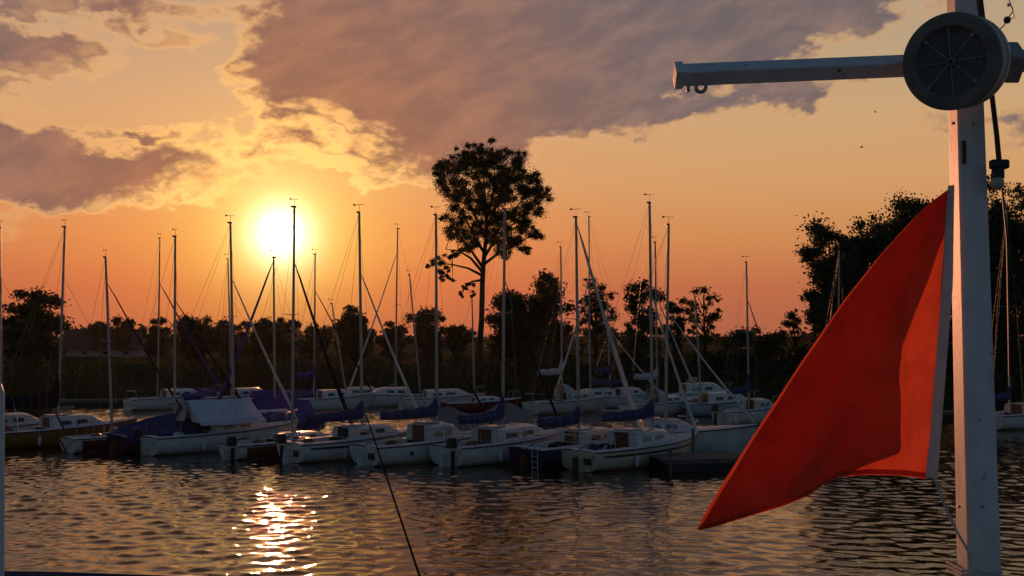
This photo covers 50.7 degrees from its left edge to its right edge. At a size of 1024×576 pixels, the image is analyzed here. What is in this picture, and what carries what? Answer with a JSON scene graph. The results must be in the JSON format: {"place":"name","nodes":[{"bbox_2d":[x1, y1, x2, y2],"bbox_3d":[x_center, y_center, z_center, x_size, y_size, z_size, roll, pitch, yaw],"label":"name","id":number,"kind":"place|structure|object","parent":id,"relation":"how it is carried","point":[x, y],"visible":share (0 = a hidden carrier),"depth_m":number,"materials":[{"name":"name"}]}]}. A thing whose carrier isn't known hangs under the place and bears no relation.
{"place":"outdoors","nodes":[
{"label":"outdoors","id":0,"kind":"place"},
{"bbox_2d":[0,0,1023,335],"label":"sky","id":1,"kind":"structure","parent":0,"point":[126,122],"materials":[{"name":"orange"}]},
{"bbox_2d":[2,336,1023,401],"bbox_3d":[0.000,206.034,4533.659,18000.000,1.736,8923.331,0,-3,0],"label":"bank","id":2,"kind":"structure","parent":0,"point":[74,360],"depth_m":171.55,"materials":[{"name":"green plant"}]},
{"bbox_2d":[2,285,73,368],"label":"tree","id":3,"kind":"object","parent":2,"relation":"on","point":[42,325],"visible":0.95,"depth_m":94.93,"materials":[{"name":"green plant"}]},
{"bbox_2d":[82,321,115,359],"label":"tree","id":4,"kind":"object","parent":2,"relation":"on","point":[98,327],"visible":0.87,"depth_m":169.15,"materials":[{"name":"green plant"}]},
{"bbox_2d":[56,329,150,356],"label":"trees","id":5,"kind":"object","parent":2,"relation":"on","point":[75,341],"visible":0.44,"depth_m":201.35,"materials":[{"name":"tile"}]},
{"bbox_2d":[109,313,137,359],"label":"tree","id":6,"kind":"object","parent":2,"relation":"on","point":[124,332],"visible":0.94,"depth_m":174.40,"materials":[{"name":"green plant"}]},
{"bbox_2d":[140,316,172,362],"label":"tree","id":7,"kind":"object","parent":2,"relation":"on","point":[151,347],"visible":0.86,"depth_m":149.18,"materials":[{"name":"green plant"}]},
{"bbox_2d":[167,312,224,366],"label":"tree","id":8,"kind":"object","parent":2,"relation":"on","point":[206,332],"visible":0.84,"depth_m":128.64,"materials":[{"name":"green plant"}]},
{"bbox_2d":[212,317,248,360],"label":"tree","id":9,"kind":"object","parent":2,"relation":"on","point":[222,326],"visible":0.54,"depth_m":138.94,"materials":[{"name":"green plant"}]},
{"bbox_2d":[239,316,271,363],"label":"tree","id":10,"kind":"object","parent":2,"relation":"on","point":[248,349],"visible":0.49,"depth_m":134.20,"materials":[{"name":"green plant"}]},
{"bbox_2d":[253,317,302,365],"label":"tree","id":11,"kind":"object","parent":2,"relation":"on","point":[266,335],"visible":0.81,"depth_m":127.21,"materials":[{"name":"green plant"}]},
{"bbox_2d":[294,321,335,360],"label":"tree","id":12,"kind":"object","parent":2,"relation":"on","point":[307,340],"visible":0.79,"depth_m":148.73,"materials":[{"name":"green plant"}]},
{"bbox_2d":[330,304,380,367],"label":"tree","id":13,"kind":"object","parent":2,"relation":"on","point":[351,333],"visible":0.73,"depth_m":104.16,"materials":[{"name":"green plant"}]},
{"bbox_2d":[373,320,410,365],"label":"tree","id":14,"kind":"object","parent":2,"relation":"on","point":[382,341],"visible":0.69,"depth_m":124.34,"materials":[{"name":"green plant"}]},
{"bbox_2d":[400,306,448,366],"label":"tree","id":15,"kind":"object","parent":2,"relation":"on","point":[429,338],"visible":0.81,"depth_m":114.36,"materials":[{"name":"green plant"}]},
{"bbox_2d":[438,323,476,365],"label":"tree","id":16,"kind":"object","parent":2,"relation":"on","point":[454,334],"visible":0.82,"depth_m":124.14,"materials":[{"name":"green plant"}]},
{"bbox_2d":[424,137,554,364],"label":"poplar tree","id":17,"kind":"object","parent":2,"relation":"on","point":[501,181],"visible":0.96,"depth_m":109.36,"materials":[{"name":"green plant"}]},
{"bbox_2d":[2,319,1020,345],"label":"wood","id":18,"kind":"object","parent":2,"relation":"on","point":[805,336],"visible":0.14,"depth_m":452.42,"materials":[{"name":"green plant"}]},
{"bbox_2d":[483,288,540,374],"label":"tree","id":19,"kind":"object","parent":2,"relation":"on","point":[495,319],"visible":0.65,"depth_m":96.37,"materials":[{"name":"green plant"}]},
{"bbox_2d":[2,338,1023,388],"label":"undergrowth","id":20,"kind":"object","parent":2,"relation":"on","point":[716,363],"visible":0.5,"depth_m":86.71,"materials":[{"name":"green plant"}]},
{"bbox_2d":[2,369,1023,401],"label":"reeds","id":21,"kind":"object","parent":2,"relation":"on","point":[675,387],"visible":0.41,"depth_m":80.71,"materials":[{"name":"green plant"}]},
{"bbox_2d":[506,268,579,366],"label":"tree","id":22,"kind":"object","parent":2,"relation":"on","point":[535,322],"visible":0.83,"depth_m":92.94,"materials":[{"name":"green plant"}]},
{"bbox_2d":[574,276,620,366],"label":"tree","id":23,"kind":"object","parent":2,"relation":"on","point":[597,331],"visible":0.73,"depth_m":89.81,"materials":[{"name":"green plant"}]},
{"bbox_2d":[613,277,671,373],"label":"tree","id":24,"kind":"object","parent":2,"relation":"on","point":[642,345],"visible":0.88,"depth_m":89.64,"materials":[{"name":"green plant"}]},
{"bbox_2d":[661,296,690,361],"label":"tree","id":25,"kind":"object","parent":2,"relation":"on","point":[679,320],"visible":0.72,"depth_m":97.83,"materials":[{"name":"green plant"}]},
{"bbox_2d":[682,285,722,368],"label":"tree","id":26,"kind":"object","parent":2,"relation":"on","point":[708,320],"visible":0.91,"depth_m":87.94,"materials":[{"name":"green plant"}]},
{"bbox_2d":[719,325,753,355],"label":"tree","id":27,"kind":"object","parent":2,"relation":"on","point":[727,340],"visible":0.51,"depth_m":104.14,"materials":[{"name":"green plant"}]},
{"bbox_2d":[746,329,790,365],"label":"tree","id":28,"kind":"object","parent":2,"relation":"on","point":[768,340],"visible":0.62,"depth_m":99.07,"materials":[{"name":"green plant"}]},
{"bbox_2d":[776,308,811,365],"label":"tree","id":29,"kind":"object","parent":2,"relation":"on","point":[795,322],"visible":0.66,"depth_m":91.99,"materials":[{"name":"green plant"}]},
{"bbox_2d":[793,224,867,343],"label":"willow tree","id":30,"kind":"object","parent":2,"relation":"on","point":[824,274],"visible":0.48,"depth_m":83.34,"materials":[{"name":"green plant"}]},
{"bbox_2d":[795,211,895,337],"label":"willow tree","id":31,"kind":"object","parent":2,"relation":"on","point":[870,252],"visible":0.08,"depth_m":87.61,"materials":[{"name":"green plant"}]},
{"bbox_2d":[859,186,952,366],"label":"willow tree","id":32,"kind":"object","parent":2,"relation":"on","point":[907,213],"visible":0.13,"depth_m":91.64,"materials":[{"name":"green plant"}]},
{"bbox_2d":[948,170,1023,373],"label":"willow tree","id":33,"kind":"object","parent":2,"relation":"on","point":[996,226],"visible":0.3,"depth_m":87.73,"materials":[{"name":"green plant"}]},
{"bbox_2d":[993,182,1023,346],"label":"willow tree","id":34,"kind":"object","parent":2,"relation":"on","point":[1019,189],"visible":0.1,"depth_m":95.15,"materials":[{"name":"green plant"}]},
{"bbox_2d":[4,400,1023,575],"bbox_3d":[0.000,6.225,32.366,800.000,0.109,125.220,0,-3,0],"label":"water","id":35,"kind":"structure","parent":0,"point":[204,514],"depth_m":28.28,"materials":[{"name":"black liquid"}]},
{"bbox_2d":[0,227,73,427],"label":"sailing boat","id":36,"kind":"object","parent":35,"relation":"on","point":[28,422],"visible":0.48,"depth_m":48.73,"materials":[{"name":"paint"}]},
{"bbox_2d":[3,219,137,449],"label":"sailing boat","id":37,"kind":"object","parent":35,"relation":"on","point":[42,435],"visible":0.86,"depth_m":47.25,"materials":[{"name":"paint"}]},
{"bbox_2d":[60,399,122,405],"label":"jetty","id":38,"kind":"object","parent":35,"relation":"on","point":[93,402],"visible":0.51,"depth_m":73.88,"materials":[{"name":"brown wood"}]},
{"bbox_2d":[54,249,181,455],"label":"sailing boat","id":39,"kind":"object","parent":35,"relation":"on","point":[88,443],"visible":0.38,"depth_m":45.30,"materials":[{"name":"paint"}]},
{"bbox_2d":[123,233,220,410],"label":"sailing boat","id":40,"kind":"object","parent":35,"relation":"on","point":[144,403],"visible":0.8,"depth_m":70.88,"materials":[{"name":"paint"}]},
{"bbox_2d":[176,387,216,400],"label":"tarpaulin","id":41,"kind":"object","parent":40,"relation":"on","point":[199,393],"visible":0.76,"depth_m":71.94,"materials":[{"name":"blue fabric"}]},
{"bbox_2d":[107,228,240,457],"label":"sailing boat","id":42,"kind":"object","parent":35,"relation":"on","point":[120,445],"visible":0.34,"depth_m":45.88,"materials":[{"name":"paint"}]},
{"bbox_2d":[109,410,203,442],"bbox_3d":[-14.655,5.662,45.553,3.973,1.389,2.370,2,-4,-44],"label":"tarpaulin","id":43,"kind":"object","parent":42,"relation":"on","point":[161,428],"visible":0.64,"depth_m":44.87,"materials":[{"name":"blue fabric"}]},
{"bbox_2d":[132,215,299,458],"bbox_3d":[-12.383,1.935,46.066,2.643,10.308,8.268,-2,-3,43],"label":"sailing boat","id":44,"kind":"object","parent":35,"relation":"on","point":[207,440],"visible":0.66,"depth_m":45.13,"materials":[{"name":"paint"}]},
{"bbox_2d":[175,397,266,425],"bbox_3d":[-12.427,5.237,46.045,2.255,1.060,3.180,-2,-3,43],"label":"tarpaulin","id":45,"kind":"object","parent":44,"relation":"on","point":[205,412],"visible":0.98,"depth_m":45.51,"materials":[{"name":"white fabric"}]},
{"bbox_2d":[200,254,285,399],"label":"sailing boat","id":46,"kind":"object","parent":35,"relation":"on","point":[245,392],"visible":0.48,"depth_m":72.42,"materials":[{"name":"paint"}]},
{"bbox_2d":[217,250,326,430],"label":"sailing boat","id":47,"kind":"object","parent":35,"relation":"on","point":[222,391],"visible":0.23,"depth_m":52.83,"materials":[{"name":"paint"}]},
{"bbox_2d":[252,397,323,429],"bbox_3d":[-11.366,6.146,53.206,2.581,1.579,3.766,-2,-3,35],"label":"tarpaulin","id":48,"kind":"object","parent":47,"relation":"on","point":[301,407],"visible":0.59,"depth_m":52.71,"materials":[{"name":"blue fabric"}]},
{"bbox_2d":[217,198,351,462],"bbox_3d":[-9.195,1.694,44.132,2.188,10.834,6.952,-2,-3,41],"label":"sailing boat","id":49,"kind":"object","parent":35,"relation":"on","point":[231,448],"visible":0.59,"depth_m":43.97,"materials":[{"name":"paint"}]},
{"bbox_2d":[285,249,373,410],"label":"sailing boat","id":50,"kind":"object","parent":35,"relation":"on","point":[328,399],"visible":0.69,"depth_m":70.06,"materials":[{"name":"paint"}]},
{"bbox_2d":[275,204,422,466],"bbox_3d":[-6.236,1.812,43.180,7.469,10.514,2.584,2,-4,-44],"label":"sailing boat","id":51,"kind":"object","parent":35,"relation":"on","point":[334,446],"visible":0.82,"depth_m":42.48,"materials":[{"name":"paint"}]},
{"bbox_2d":[328,299,394,392],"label":"sailing boat","id":52,"kind":"object","parent":35,"relation":"on","point":[355,390],"visible":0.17,"depth_m":74.12,"materials":[{"name":"white paint"}]},
{"bbox_2d":[348,223,434,406],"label":"sailing boat","id":53,"kind":"object","parent":35,"relation":"on","point":[393,395],"visible":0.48,"depth_m":73.19,"materials":[{"name":"paint"}]},
{"bbox_2d":[349,206,491,466],"bbox_3d":[-3.270,1.867,42.161,7.469,10.313,2.584,2,-4,-44],"label":"sailing boat","id":54,"kind":"object","parent":35,"relation":"on","point":[412,447],"visible":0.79,"depth_m":41.43,"materials":[{"name":"paint"}]},
{"bbox_2d":[366,415,420,575],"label":"mooring line","id":55,"kind":"object","parent":54,"relation":"attached to","point":[415,563],"visible":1,"depth_m":11.12,"materials":[{"name":"fabric"}]},
{"bbox_2d":[398,270,486,409],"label":"sailing boat","id":56,"kind":"object","parent":35,"relation":"on","point":[425,400],"visible":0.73,"depth_m":70.80,"materials":[{"name":"paint"}]},
{"bbox_2d":[440,292,521,412],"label":"sailing boat","id":57,"kind":"object","parent":35,"relation":"on","point":[472,405],"visible":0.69,"depth_m":68.06,"materials":[{"name":"white paint"}]},
{"bbox_2d":[428,201,563,466],"bbox_3d":[-0.333,1.777,42.030,2.584,10.482,7.469,-2,-3,43],"label":"sailing boat","id":58,"kind":"object","parent":35,"relation":"on","point":[487,444],"visible":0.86,"depth_m":41.12,"materials":[{"name":"paint"}]},
{"bbox_2d":[522,242,608,414],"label":"sailing boat","id":59,"kind":"object","parent":35,"relation":"on","point":[565,400],"visible":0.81,"depth_m":67.52,"materials":[{"name":"paint"}]},
{"bbox_2d":[508,208,639,470],"bbox_3d":[2.703,1.950,41.228,7.469,10.064,2.584,3,-4,-45],"label":"sailing boat","id":60,"kind":"object","parent":35,"relation":"on","point":[541,455],"visible":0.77,"depth_m":40.68,"materials":[{"name":"paint"}]},
{"bbox_2d":[553,211,646,408],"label":"sailing boat","id":61,"kind":"object","parent":35,"relation":"on","point":[613,400],"visible":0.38,"depth_m":71.68,"materials":[{"name":"paint"}]},
{"bbox_2d":[592,295,655,396],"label":"sailing boat","id":62,"kind":"object","parent":35,"relation":"on","point":[636,391],"visible":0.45,"depth_m":73.04,"materials":[{"name":"paint"}]},
{"bbox_2d":[561,193,698,475],"bbox_3d":[4.682,1.636,40.582,7.769,10.635,2.668,2,-3,-43],"label":"sailing boat","id":63,"kind":"object","parent":35,"relation":"on","point":[643,443],"visible":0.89,"depth_m":39.86,"materials":[{"name":"paint"}]},
{"bbox_2d":[617,237,699,415],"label":"sailing boat","id":64,"kind":"object","parent":35,"relation":"on","point":[674,402],"visible":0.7,"depth_m":65.60,"materials":[{"name":"paint"}]},
{"bbox_2d":[593,216,757,452],"bbox_3d":[6.254,2.060,44.522,7.769,10.138,2.668,0,-3,0],"label":"sailing boat","id":65,"kind":"object","parent":35,"relation":"on","point":[728,438],"visible":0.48,"depth_m":44.06,"materials":[{"name":"paint"}]},
{"bbox_2d":[647,428,742,473],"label":"jetty","id":66,"kind":"object","parent":35,"relation":"on","point":[670,462],"visible":0.56,"depth_m":38.21,"materials":[{"name":"brown wood"}]},
{"bbox_2d":[661,377,733,401],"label":"cabin cruiser","id":67,"kind":"object","parent":35,"relation":"on","point":[710,387],"visible":0.44,"depth_m":75.95,"materials":[{"name":"paint"}]},
{"bbox_2d":[680,287,760,415],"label":"sailing boat","id":68,"kind":"object","parent":35,"relation":"on","point":[702,407],"visible":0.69,"depth_m":65.10,"materials":[{"name":"paint"}]},
{"bbox_2d":[711,256,781,424],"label":"sailing boat","id":69,"kind":"object","parent":35,"relation":"on","point":[760,407],"visible":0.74,"depth_m":59.34,"materials":[{"name":"paint"}]},
{"bbox_2d":[826,244,842,322],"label":"sailing boat","id":70,"kind":"object","parent":35,"relation":"on","point":[838,266],"visible":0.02,"depth_m":64.98,"materials":[{"name":"paint"}]},
{"bbox_2d":[942,410,998,418],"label":"jetty","id":71,"kind":"object","parent":35,"relation":"on","point":[948,414],"visible":0.12,"depth_m":62.40,"materials":[{"name":"brown wood"}]},
{"bbox_2d":[992,203,1023,429],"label":"sailing boat","id":72,"kind":"object","parent":35,"relation":"on","point":[1010,416],"visible":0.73,"depth_m":56.02,"materials":[{"name":"paint"}]},
{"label":"ship deck","id":73,"kind":"structure","parent":0,"visible":0},
{"bbox_2d":[0,383,182,575],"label":"ship railing","id":74,"kind":"object","parent":73,"relation":"on","point":[2,497],"visible":1,"depth_m":3.58,"materials":[{"name":"white metal"}]},
{"bbox_2d":[673,0,1023,575],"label":"flag pole","id":75,"kind":"object","parent":73,"relation":"on","point":[977,506],"visible":0.92,"depth_m":3.52,"materials":[{"name":"white metal"}]},
{"bbox_2d":[697,185,953,530],"bbox_3d":[1.015,0.228,3.499,0.835,1.123,0.156,0,-3,0],"label":"red flag","id":76,"kind":"object","parent":75,"relation":"hanging from","point":[862,392],"visible":1,"depth_m":3.47,"materials":[{"name":"fabric"}]},
{"bbox_2d":[902,12,1010,110],"bbox_3d":[1.411,-0.712,3.421,0.302,0.312,0.195,-2,-3,40],"label":"round fan","id":77,"kind":"object","parent":75,"relation":"attached to","point":[956,60],"visible":1,"depth_m":3.37},
{"bbox_2d":[1000,0,1014,28],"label":"loose wire","id":78,"kind":"object","parent":77,"relation":"hanging from","point":[1007,20],"visible":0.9,"depth_m":3.46,"materials":[{"name":"black plastic"}]},
{"bbox_2d":[934,480,1002,575],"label":"halyard","id":79,"kind":"object","parent":75,"relation":"attached to","point":[950,569],"visible":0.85,"depth_m":3.44,"materials":[{"name":"white fabric"}]},
{"bbox_2d":[976,0,1001,158],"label":"power cable","id":80,"kind":"object","parent":75,"relation":"hanging from","point":[980,8],"visible":0.57,"depth_m":3.47,"materials":[{"name":"black plastic"}]},
{"bbox_2d":[989,159,1009,189],"bbox_3d":[1.566,-0.364,3.469,0.058,0.097,0.044,0,-3,0],"label":"light bulb","id":81,"kind":"object","parent":80,"relation":"hanging from","point":[998,167],"visible":1,"depth_m":3.46,"materials":[{"name":"black plastic"}]},
{"bbox_2d":[1001,188,1010,375],"bbox_3d":[1.586,-0.048,3.476,0.025,0.660,0.007,0,-3,0],"label":"hanging wire","id":82,"kind":"object","parent":81,"relation":"hanging from","point":[1008,295],"visible":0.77,"depth_m":3.47,"materials":[{"name":"black plastic"}]},
{"bbox_3d":[-1.209,6.533,47.668,5.537,1.263,1.926,1,-3,-30],"label":"covered dinghy","id":83,"kind":"object","parent":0,"visible":0},
{"bbox_2d":[430,402,533,430],"bbox_3d":[-1.302,5.757,47.651,4.870,1.364,2.026,1,-3,-30],"label":"tarpaulin","id":84,"kind":"object","parent":83,"relation":"on","point":[511,414],"visible":0.47,"depth_m":47.39,"materials":[{"name":"blue fabric"}]},
{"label":"covered dinghy","id":85,"kind":"object","parent":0,"visible":0},
{"bbox_2d":[249,388,319,400],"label":"tarpaulin","id":86,"kind":"object","parent":85,"relation":"on","point":[259,395],"visible":0.57,"depth_m":71.01,"materials":[{"name":"blue fabric"}]}
]}

